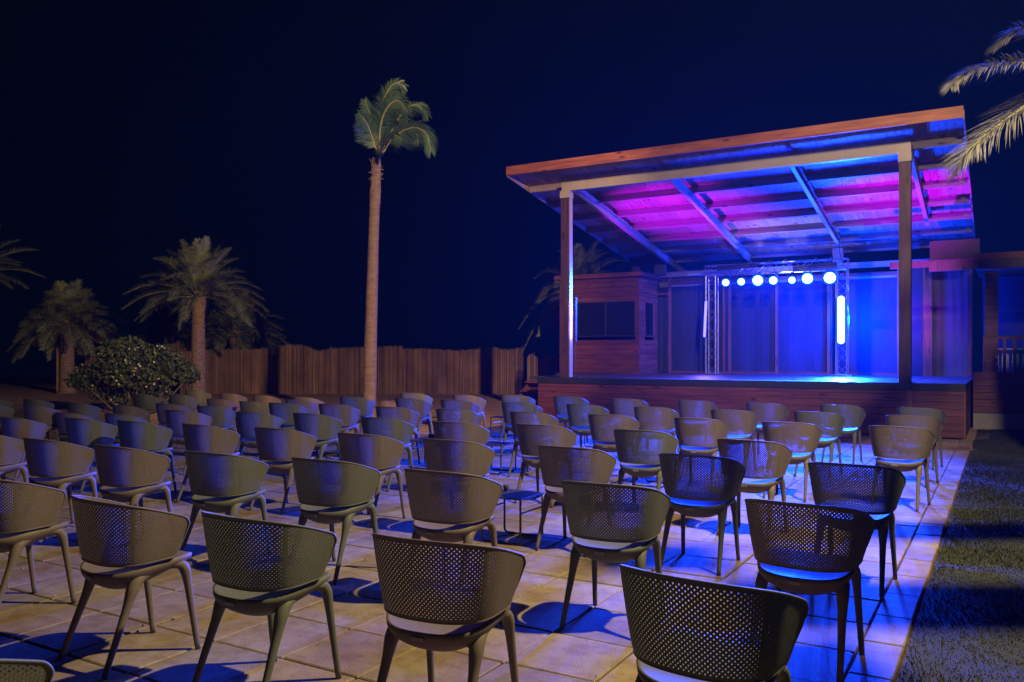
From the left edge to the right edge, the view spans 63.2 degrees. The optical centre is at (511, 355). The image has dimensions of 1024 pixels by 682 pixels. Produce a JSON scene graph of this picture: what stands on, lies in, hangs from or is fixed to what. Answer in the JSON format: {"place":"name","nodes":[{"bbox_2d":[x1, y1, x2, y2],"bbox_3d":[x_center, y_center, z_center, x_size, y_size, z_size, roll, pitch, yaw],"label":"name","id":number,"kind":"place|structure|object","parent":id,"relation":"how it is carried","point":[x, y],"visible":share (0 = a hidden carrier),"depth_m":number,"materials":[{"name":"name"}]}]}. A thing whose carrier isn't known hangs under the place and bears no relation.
{"place":"outdoors","nodes":[
{"label":"outdoors","id":0,"kind":"place"},
{"bbox_2d":[74,337,109,387],"bbox_3d":[-18.590,0.320,37.700,1.700,2.300,1.800,0,0,0],"label":"bush","id":1,"kind":"object","parent":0,"point":[82,359],"visible":0.06,"depth_m":37.00,"materials":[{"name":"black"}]},
{"bbox_2d":[0,420,973,681],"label":"paving","id":2,"kind":"structure","parent":0,"point":[590,644],"depth_m":4.91,"materials":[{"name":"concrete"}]},
{"bbox_2d":[0,435,31,508],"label":"armchair","id":3,"kind":"object","parent":2,"relation":"on","point":[8,465],"visible":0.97,"depth_m":7.52,"materials":[{"name":"beige plastic"}]},
{"bbox_2d":[0,659,54,681],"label":"armchair","id":4,"kind":"object","parent":2,"relation":"on","point":[48,672],"visible":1,"depth_m":2.08,"materials":[{"name":"grey plastic"}]},
{"bbox_2d":[0,479,76,604],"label":"armchair","id":5,"kind":"object","parent":2,"relation":"on","point":[18,532],"visible":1,"depth_m":4.69,"materials":[{"name":"beige plastic"}]},
{"bbox_2d":[23,405,65,454],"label":"armchair","id":6,"kind":"object","parent":2,"relation":"on","point":[32,412],"visible":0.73,"depth_m":12.63,"materials":[{"name":"beige plastic"}]},
{"bbox_2d":[22,437,97,538],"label":"armchair","id":7,"kind":"object","parent":2,"relation":"on","point":[44,458],"visible":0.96,"depth_m":6.79,"materials":[{"name":"beige plastic"}]},
{"bbox_2d":[65,402,101,441],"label":"armchair","id":8,"kind":"object","parent":2,"relation":"on","point":[78,408],"visible":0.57,"depth_m":14.24,"materials":[{"name":"grey plastic"}]},
{"bbox_2d":[64,417,118,492],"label":"armchair","id":9,"kind":"object","parent":2,"relation":"on","point":[78,431],"visible":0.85,"depth_m":9.00,"materials":[{"name":"grey plastic"}]},
{"bbox_2d":[58,495,200,678],"bbox_3d":[-1.877,1.074,4.105,0.566,0.800,0.512,0,0,36],"label":"armchair","id":10,"kind":"object","parent":2,"relation":"on","point":[102,529],"visible":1,"depth_m":3.92,"materials":[{"name":"beige plastic"}]},
{"bbox_2d":[93,444,173,545],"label":"armchair","id":11,"kind":"object","parent":2,"relation":"on","point":[117,481],"visible":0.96,"depth_m":6.26,"materials":[{"name":"beige plastic"}]},
{"bbox_2d":[117,420,176,492],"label":"armchair","id":12,"kind":"object","parent":2,"relation":"on","point":[132,435],"visible":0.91,"depth_m":8.65,"materials":[{"name":"grey plastic"}]},
{"bbox_2d":[155,403,191,448],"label":"armchair","id":13,"kind":"object","parent":2,"relation":"on","point":[161,408],"visible":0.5,"depth_m":13.63,"materials":[{"name":"beige plastic"}]},
{"bbox_2d":[169,394,198,417],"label":"armchair","id":14,"kind":"object","parent":2,"relation":"on","point":[175,399],"visible":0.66,"depth_m":16.44,"materials":[{"name":"grey plastic"}]},
{"bbox_2d":[163,409,212,474],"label":"armchair","id":15,"kind":"object","parent":2,"relation":"on","point":[175,419],"visible":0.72,"depth_m":10.33,"materials":[{"name":"beige plastic"}]},
{"bbox_2d":[176,423,239,502],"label":"armchair","id":16,"kind":"object","parent":2,"relation":"on","point":[196,438],"visible":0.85,"depth_m":8.20,"materials":[{"name":"beige plastic"}]},
{"bbox_2d":[180,450,270,553],"bbox_3d":[-2.078,1.074,6.033,0.566,0.800,0.513,0,0,29],"label":"armchair","id":17,"kind":"object","parent":2,"relation":"on","point":[208,495],"visible":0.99,"depth_m":5.85,"materials":[{"name":"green plastic"}]},
{"bbox_2d":[220,393,246,426],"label":"armchair","id":18,"kind":"object","parent":2,"relation":"on","point":[224,396],"visible":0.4,"depth_m":17.94,"materials":[{"name":"beige plastic"}]},
{"bbox_2d":[239,401,270,426],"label":"armchair","id":19,"kind":"object","parent":2,"relation":"on","point":[245,406],"visible":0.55,"depth_m":15.35,"materials":[{"name":"grey plastic"}]},
{"bbox_2d":[233,412,284,472],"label":"armchair","id":20,"kind":"object","parent":2,"relation":"on","point":[246,424],"visible":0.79,"depth_m":9.95,"materials":[{"name":"grey plastic"}]},
{"bbox_2d":[192,511,341,681],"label":"armchair","id":21,"kind":"object","parent":2,"relation":"on","point":[258,587],"visible":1,"depth_m":3.51,"materials":[{"name":"grey plastic"}]},
{"bbox_2d":[249,427,316,514],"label":"armchair","id":22,"kind":"object","parent":2,"relation":"on","point":[269,443],"visible":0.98,"depth_m":7.79,"materials":[{"name":"beige plastic"}]},
{"bbox_2d":[268,403,309,454],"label":"armchair","id":23,"kind":"object","parent":2,"relation":"on","point":[277,410],"visible":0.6,"depth_m":11.82,"materials":[{"name":"grey plastic"}]},
{"bbox_2d":[293,413,342,475],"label":"armchair","id":24,"kind":"object","parent":2,"relation":"on","point":[303,423],"visible":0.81,"depth_m":9.74,"materials":[{"name":"grey plastic"}]},
{"bbox_2d":[290,457,380,584],"bbox_3d":[-1.203,1.074,5.646,0.566,0.800,0.512,0,0,28],"label":"armchair","id":25,"kind":"object","parent":2,"relation":"on","point":[331,507],"visible":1,"depth_m":5.46,"materials":[{"name":"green plastic"}]},
{"bbox_2d":[318,404,360,460],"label":"armchair","id":26,"kind":"object","parent":2,"relation":"on","point":[349,424],"visible":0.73,"depth_m":11.61,"materials":[{"name":"beige plastic"}]},
{"bbox_2d":[339,397,375,433],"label":"armchair","id":27,"kind":"object","parent":2,"relation":"on","point":[362,406],"visible":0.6,"depth_m":13.61,"materials":[{"name":"grey plastic"}]},
{"bbox_2d":[337,433,405,527],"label":"armchair","id":28,"kind":"object","parent":2,"relation":"on","point":[384,465],"visible":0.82,"depth_m":7.22,"materials":[{"name":"beige plastic"}]},
{"bbox_2d":[361,417,414,491],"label":"armchair","id":29,"kind":"object","parent":2,"relation":"on","point":[405,431],"visible":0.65,"depth_m":9.08,"materials":[{"name":"grey plastic"}]},
{"bbox_2d":[375,406,420,464],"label":"armchair","id":30,"kind":"object","parent":2,"relation":"on","point":[412,417],"visible":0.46,"depth_m":10.98,"materials":[{"name":"beige plastic"}]},
{"bbox_2d":[395,398,431,448],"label":"armchair","id":31,"kind":"object","parent":2,"relation":"on","point":[424,410],"visible":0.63,"depth_m":13.14,"materials":[{"name":"beige plastic"}]},
{"bbox_2d":[400,393,432,434],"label":"armchair","id":32,"kind":"object","parent":2,"relation":"on","point":[427,398],"visible":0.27,"depth_m":15.05,"materials":[{"name":"grey plastic"}]},
{"bbox_2d":[372,533,525,681],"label":"armchair","id":33,"kind":"object","parent":2,"relation":"on","point":[430,619],"visible":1,"depth_m":3.08,"materials":[{"name":"beige plastic"}]},
{"bbox_2d":[400,468,502,599],"bbox_3d":[-0.371,1.074,5.087,0.566,0.800,0.512,0,0,30],"label":"armchair","id":34,"kind":"object","parent":2,"relation":"on","point":[446,522],"visible":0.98,"depth_m":4.90,"materials":[{"name":"beige plastic"}]},
{"bbox_2d":[422,438,494,520],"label":"armchair","id":35,"kind":"object","parent":2,"relation":"on","point":[434,450],"visible":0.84,"depth_m":6.70,"materials":[{"name":"beige plastic"}]},
{"bbox_2d":[435,409,481,470],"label":"armchair","id":36,"kind":"object","parent":2,"relation":"on","point":[446,415],"visible":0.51,"depth_m":10.50,"materials":[{"name":"beige plastic"}]},
{"bbox_2d":[440,400,478,427],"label":"armchair","id":37,"kind":"object","parent":2,"relation":"on","point":[472,405],"visible":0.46,"depth_m":12.66,"materials":[{"name":"beige plastic"}]},
{"bbox_2d":[432,421,489,469],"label":"armchair","id":38,"kind":"object","parent":2,"relation":"on","point":[482,434],"visible":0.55,"depth_m":8.48,"materials":[{"name":"beige plastic"}]},
{"bbox_2d":[452,394,485,440],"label":"armchair","id":39,"kind":"object","parent":2,"relation":"on","point":[481,402],"visible":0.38,"depth_m":14.33,"materials":[{"name":"beige plastic"}]},
{"bbox_2d":[2,446,955,681],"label":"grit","id":40,"kind":"object","parent":2,"relation":"on","point":[373,554],"visible":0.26,"depth_m":4.89,"materials":[{"name":"beige gravel"}]},
{"bbox_2d":[486,441,515,474],"bbox_3d":[-0.199,1.286,10.467,0.380,0.365,0.380,0,0,30],"label":"side table","id":41,"kind":"object","parent":2,"relation":"on","point":[494,443],"visible":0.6,"depth_m":10.41,"materials":[{"name":"metal"}]},
{"bbox_2d":[480,489,543,545],"bbox_3d":[0.002,1.286,6.647,0.380,0.365,0.380,0,0,30],"label":"side table","id":42,"kind":"object","parent":2,"relation":"on","point":[514,494],"visible":0.77,"depth_m":6.58,"materials":[{"name":"metal"}]},
{"bbox_2d":[500,395,535,440],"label":"armchair","id":43,"kind":"object","parent":2,"relation":"on","point":[517,398],"visible":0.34,"depth_m":14.20,"materials":[{"name":"grey plastic"}]},
{"bbox_2d":[501,402,542,453],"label":"armchair","id":44,"kind":"object","parent":2,"relation":"on","point":[506,408],"visible":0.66,"depth_m":12.01,"materials":[{"name":"grey plastic"}]},
{"bbox_2d":[507,411,558,478],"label":"armchair","id":45,"kind":"object","parent":2,"relation":"on","point":[516,417],"visible":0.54,"depth_m":10.00,"materials":[{"name":"beige plastic"}]},
{"bbox_2d":[514,424,575,507],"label":"armchair","id":46,"kind":"object","parent":2,"relation":"on","point":[530,453],"visible":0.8,"depth_m":8.19,"materials":[{"name":"beige plastic"}]},
{"bbox_2d":[553,396,588,444],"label":"armchair","id":47,"kind":"object","parent":2,"relation":"on","point":[561,416],"visible":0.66,"depth_m":13.83,"materials":[{"name":"grey plastic"}]},
{"bbox_2d":[535,445,615,556],"bbox_3d":[0.484,1.074,6.382,0.566,0.800,0.513,0,0,31],"label":"armchair","id":48,"kind":"object","parent":2,"relation":"on","point":[550,460],"visible":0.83,"depth_m":6.22,"materials":[{"name":"beige plastic"}]},
{"bbox_2d":[566,404,608,460],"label":"armchair","id":49,"kind":"object","parent":2,"relation":"on","point":[581,428],"visible":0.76,"depth_m":11.54,"materials":[{"name":"grey plastic"}]},
{"bbox_2d":[588,414,639,479],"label":"armchair","id":50,"kind":"object","parent":2,"relation":"on","point":[604,443],"visible":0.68,"depth_m":9.56,"materials":[{"name":"beige plastic"}]},
{"bbox_2d":[560,481,670,627],"bbox_3d":[0.564,1.074,4.606,0.566,0.800,0.513,0,0,28],"label":"armchair","id":51,"kind":"object","parent":2,"relation":"on","point":[593,541],"visible":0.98,"depth_m":4.43,"materials":[{"name":"grey plastic"}]},
{"bbox_2d":[611,398,648,435],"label":"armchair","id":52,"kind":"object","parent":2,"relation":"on","point":[617,409],"visible":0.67,"depth_m":13.03,"materials":[{"name":"beige plastic"}]},
{"bbox_2d":[612,429,678,513],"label":"armchair","id":53,"kind":"object","parent":2,"relation":"on","point":[642,461],"visible":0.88,"depth_m":7.57,"materials":[{"name":"grey plastic"}]},
{"bbox_2d":[634,406,678,453],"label":"armchair","id":54,"kind":"object","parent":2,"relation":"on","point":[669,426],"visible":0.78,"depth_m":10.93,"materials":[{"name":"beige plastic"}]},
{"bbox_2d":[677,400,717,451],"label":"armchair","id":55,"kind":"object","parent":2,"relation":"on","point":[685,410],"visible":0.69,"depth_m":12.51,"materials":[{"name":"beige plastic"}]},
{"bbox_2d":[674,417,729,490],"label":"armchair","id":56,"kind":"object","parent":2,"relation":"on","point":[688,446],"visible":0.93,"depth_m":9.01,"materials":[{"name":"beige plastic"}]},
{"bbox_2d":[659,453,745,575],"bbox_3d":[1.327,1.074,5.863,0.566,0.800,0.513,0,0,31],"label":"armchair","id":57,"kind":"object","parent":2,"relation":"on","point":[700,502],"visible":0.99,"depth_m":5.69,"materials":[{"name":"grey plastic"}]},
{"bbox_2d":[619,564,808,681],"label":"armchair","id":58,"kind":"object","parent":2,"relation":"on","point":[687,653],"visible":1,"depth_m":2.53,"materials":[{"name":"grey plastic"}]},
{"bbox_2d":[711,409,758,464],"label":"armchair","id":59,"kind":"object","parent":2,"relation":"on","point":[752,418],"visible":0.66,"depth_m":10.36,"materials":[{"name":"beige plastic"}]},
{"bbox_2d":[716,438,792,534],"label":"armchair","id":60,"kind":"object","parent":2,"relation":"on","point":[755,480],"visible":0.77,"depth_m":6.67,"materials":[{"name":"beige plastic"}]},
{"bbox_2d":[746,403,789,454],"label":"armchair","id":61,"kind":"object","parent":2,"relation":"on","point":[784,411],"visible":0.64,"depth_m":11.82,"materials":[{"name":"beige plastic"}]},
{"bbox_2d":[762,421,821,501],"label":"armchair","id":62,"kind":"object","parent":2,"relation":"on","point":[805,452],"visible":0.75,"depth_m":8.44,"materials":[{"name":"beige plastic"}]},
{"bbox_2d":[744,498,874,681],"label":"armchair","id":63,"kind":"object","parent":2,"relation":"on","point":[800,570],"visible":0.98,"depth_m":3.82,"materials":[{"name":"beige plastic"}]},
{"bbox_2d":[794,411,845,477],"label":"armchair","id":64,"kind":"object","parent":2,"relation":"on","point":[828,439],"visible":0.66,"depth_m":9.97,"materials":[{"name":"grey plastic"}]},
{"bbox_2d":[820,405,865,463],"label":"armchair","id":65,"kind":"object","parent":2,"relation":"on","point":[852,429],"visible":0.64,"depth_m":11.34,"materials":[{"name":"grey plastic"}]},
{"bbox_2d":[808,462,905,596],"bbox_3d":[2.218,1.074,5.385,0.566,0.800,0.513,0,0,34],"label":"armchair","id":66,"kind":"object","parent":2,"relation":"on","point":[882,515],"visible":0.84,"depth_m":5.19,"materials":[{"name":"grey plastic"}]},
{"bbox_2d":[868,425,935,511],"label":"armchair","id":67,"kind":"object","parent":2,"relation":"on","point":[904,457],"visible":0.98,"depth_m":7.94,"materials":[{"name":"beige plastic"}]},
{"bbox_2d":[885,415,942,487],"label":"armchair","id":68,"kind":"object","parent":2,"relation":"on","point":[935,428],"visible":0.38,"depth_m":9.38,"materials":[{"name":"beige plastic"}]},
{"bbox_2d":[897,407,946,469],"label":"armchair","id":69,"kind":"object","parent":2,"relation":"on","point":[941,416],"visible":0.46,"depth_m":10.79,"materials":[{"name":"grey plastic"}]},
{"bbox_2d":[0,373,1002,489],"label":"sand","id":70,"kind":"structure","parent":0,"point":[15,391],"depth_m":26.76,"materials":[{"name":"beige sand"}]},
{"bbox_2d":[0,224,44,288],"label":"date palm","id":71,"kind":"object","parent":70,"relation":"on","point":[3,260],"visible":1,"depth_m":24.39,"materials":[{"name":"green plant"}]},
{"bbox_2d":[0,417,48,480],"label":"armchair","id":72,"kind":"object","parent":70,"relation":"on","point":[11,427],"visible":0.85,"depth_m":10.45,"materials":[{"name":"beige plastic"}]},
{"bbox_2d":[21,399,57,438],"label":"armchair","id":73,"kind":"object","parent":70,"relation":"on","point":[34,402],"visible":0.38,"depth_m":15.80,"materials":[{"name":"grey plastic"}]},
{"bbox_2d":[7,279,126,393],"bbox_3d":[-16.811,-0.736,31.979,4.247,4.412,4.562,0,0,30],"label":"date palm","id":74,"kind":"object","parent":70,"relation":"on","point":[66,310],"visible":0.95,"depth_m":31.55,"materials":[{"name":"green plant"}]},
{"bbox_2d":[55,412,94,441],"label":"armchair","id":75,"kind":"object","parent":70,"relation":"on","point":[60,416],"visible":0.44,"depth_m":12.53,"materials":[{"name":"beige plastic"}]},
{"bbox_2d":[104,413,147,464],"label":"armchair","id":76,"kind":"object","parent":70,"relation":"on","point":[111,419],"visible":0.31,"depth_m":11.36,"materials":[{"name":"grey plastic"}]},
{"bbox_2d":[112,405,149,442],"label":"armchair","id":77,"kind":"object","parent":70,"relation":"on","point":[122,409],"visible":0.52,"depth_m":13.53,"materials":[{"name":"beige plastic"}]},
{"bbox_2d":[62,334,203,415],"bbox_3d":[-8.849,0.549,19.443,3.151,2.105,1.379,0,0,0],"label":"flowering shrub","id":78,"kind":"object","parent":70,"relation":"on","point":[153,369],"visible":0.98,"depth_m":19.36,"materials":[{"name":"green plant"}]},
{"bbox_2d":[85,339,191,390],"bbox_3d":[-15.128,0.430,33.999,4.633,2.180,0.064,0,0,0],"label":"bush","id":79,"kind":"object","parent":70,"relation":"on","point":[185,348],"visible":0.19,"depth_m":33.99,"materials":[{"name":"green plant"}]},
{"bbox_2d":[132,394,161,422],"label":"armchair","id":80,"kind":"object","parent":70,"relation":"on","point":[139,401],"visible":0.84,"depth_m":16.86,"materials":[{"name":"grey plastic"}]},
{"bbox_2d":[126,299,213,386],"bbox_3d":[-14.877,-0.494,35.811,4.112,4.028,4.014,0,0,30],"label":"date palm","id":81,"kind":"object","parent":70,"relation":"on","point":[165,320],"visible":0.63,"depth_m":35.49,"materials":[{"name":"green plant"}]},
{"bbox_2d":[120,235,270,399],"bbox_3d":[-10.250,-1.191,26.825,4.494,5.422,4.788,0,0,8],"label":"date palm","id":82,"kind":"object","parent":70,"relation":"on","point":[193,273],"visible":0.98,"depth_m":26.67,"materials":[{"name":"green plant"}]},
{"bbox_2d":[185,390,211,420],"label":"armchair","id":83,"kind":"object","parent":70,"relation":"on","point":[202,400],"visible":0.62,"depth_m":18.55,"materials":[{"name":"grey plastic"}]},
{"bbox_2d":[197,405,237,451],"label":"armchair","id":84,"kind":"object","parent":70,"relation":"on","point":[228,418],"visible":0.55,"depth_m":12.36,"materials":[{"name":"grey plastic"}]},
{"bbox_2d":[207,399,238,432],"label":"armchair","id":85,"kind":"object","parent":70,"relation":"on","point":[215,402],"visible":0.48,"depth_m":15.68,"materials":[{"name":"beige plastic"}]},
{"bbox_2d":[179,289,290,354],"bbox_3d":[-11.351,-0.642,34.794,4.839,4.323,4.815,0,0,30],"label":"date palm","id":86,"kind":"object","parent":70,"relation":"on","point":[230,323],"visible":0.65,"depth_m":34.52,"materials":[{"name":"green plant"}]},
{"bbox_2d":[252,395,280,423],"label":"armchair","id":87,"kind":"object","parent":70,"relation":"on","point":[262,399],"visible":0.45,"depth_m":17.29,"materials":[{"name":"beige plastic"}]},
{"bbox_2d":[283,399,318,442],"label":"armchair","id":88,"kind":"object","parent":70,"relation":"on","point":[314,407],"visible":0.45,"depth_m":14.19,"materials":[{"name":"beige plastic"}]},
{"bbox_2d":[180,344,522,393],"bbox_3d":[-6.072,0.571,31.560,12.993,1.999,0.187,0,0,0],"label":"reed fence","id":89,"kind":"object","parent":70,"relation":"on","point":[292,369],"visible":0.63,"depth_m":31.50,"materials":[{"name":"brown wicker"}]},
{"bbox_2d":[354,77,437,416],"bbox_3d":[-2.682,-2.490,18.914,1.913,8.120,3.287,0,0,-11],"label":"coconut palm","id":90,"kind":"object","parent":70,"relation":"on","point":[372,128],"visible":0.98,"depth_m":18.88,"materials":[{"name":"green plant"}]},
{"bbox_2d":[513,380,537,409],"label":"wooden steps","id":91,"kind":"structure","parent":70,"relation":"on","point":[528,392],"depth_m":20.27,"materials":[{"name":"brown wood"}]},
{"bbox_2d":[527,352,559,380],"bbox_3d":[1.079,0.702,28.499,1.126,1.636,0.042,0,0,1],"label":"reed fence","id":92,"kind":"object","parent":70,"relation":"on","point":[541,367],"visible":0.49,"depth_m":28.49,"materials":[{"name":"brown wicker"}]},
{"bbox_2d":[520,240,627,354],"bbox_3d":[2.727,-1.309,29.527,5.047,5.758,5.046,0,0,30],"label":"date palm","id":93,"kind":"object","parent":70,"relation":"on","point":[584,264],"visible":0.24,"depth_m":29.14,"materials":[{"name":"green plant"}]},
{"bbox_2d":[506,105,979,438],"bbox_3d":[5.543,-1.380,20.876,10.780,5.800,9.226,0,0,30],"label":"stage","id":94,"kind":"object","parent":70,"relation":"on","point":[873,184],"visible":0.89,"depth_m":19.38,"materials":[{"name":"brown wood"}]},
{"bbox_2d":[554,271,661,373],"bbox_3d":[2.811,-0.903,24.238,2.700,2.813,1.670,0,0,30],"label":"control booth","id":95,"kind":"object","parent":94,"relation":"on","point":[617,322],"visible":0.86,"depth_m":23.55,"materials":[{"name":"brown wood"}]},
{"bbox_2d":[577,301,635,336],"bbox_3d":[2.648,-1.025,23.530,1.804,0.990,0.056,0,0,30],"label":"window","id":96,"kind":"structure","parent":95,"relation":"in","point":[610,318],"depth_m":23.50,"materials":[{"name":"black glass"}]},
{"bbox_2d":[644,301,654,336],"bbox_3d":[3.908,-1.025,23.720,0.056,0.990,0.750,0,0,30],"label":"window","id":97,"kind":"structure","parent":95,"relation":"in","point":[649,325],"depth_m":23.75,"materials":[{"name":"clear glass"}]},
{"bbox_2d":[700,258,853,375],"bbox_3d":[6.840,-0.964,21.675,3.813,2.933,0.500,0,0,30],"label":"lighting truss","id":98,"kind":"object","parent":94,"relation":"on","point":[846,269],"visible":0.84,"depth_m":21.49,"materials":[{"name":"metal"}]},
{"bbox_2d":[717,262,755,270],"bbox_3d":[5.897,-2.335,21.878,1.017,0.173,0.108,0,0,30],"label":"led batten","id":99,"kind":"object","parent":98,"relation":"attached to","point":[736,266],"visible":1,"depth_m":21.83,"materials":[{"name":"black metal"}]},
{"bbox_2d":[793,262,836,270],"bbox_3d":[7.594,-2.228,20.879,1.053,0.167,0.108,0,0,30],"label":"led batten","id":100,"kind":"object","parent":98,"relation":"attached to","point":[814,266],"visible":1,"depth_m":20.82,"materials":[{"name":"black metal"}]},
{"bbox_2d":[822,269,837,284],"bbox_3d":[7.896,-1.946,20.625,0.368,0.407,0.326,0,0,30],"label":"par lamp","id":101,"kind":"object","parent":98,"relation":"attached to","point":[829,277],"visible":1,"depth_m":20.53,"materials":[{"name":"white metal"}]},
{"bbox_2d":[836,296,845,343],"bbox_3d":[8.177,-0.880,20.663,0.250,1.189,0.080,0,0,30],"label":"led bar","id":102,"kind":"object","parent":98,"relation":"attached to","point":[840,319],"visible":1,"depth_m":20.63,"materials":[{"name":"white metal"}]},
{"bbox_2d":[890,251,1023,429],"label":"pavilion","id":103,"kind":"structure","parent":70,"relation":"on","point":[998,384],"depth_m":16.90,"materials":[{"name":"wood"}]},
{"bbox_2d":[0,0,1023,376],"label":"sky","id":104,"kind":"structure","parent":0,"point":[130,130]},
{"bbox_2d":[898,429,1023,681],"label":"lawn","id":105,"kind":"structure","parent":0,"point":[1014,668],"depth_m":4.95,"materials":[{"name":"plant"}]},
{"bbox_2d":[938,4,1023,184],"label":"date palm","id":106,"kind":"object","parent":105,"relation":"on","point":[976,145],"visible":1,"depth_m":8.80,"materials":[{"name":"green plant"}]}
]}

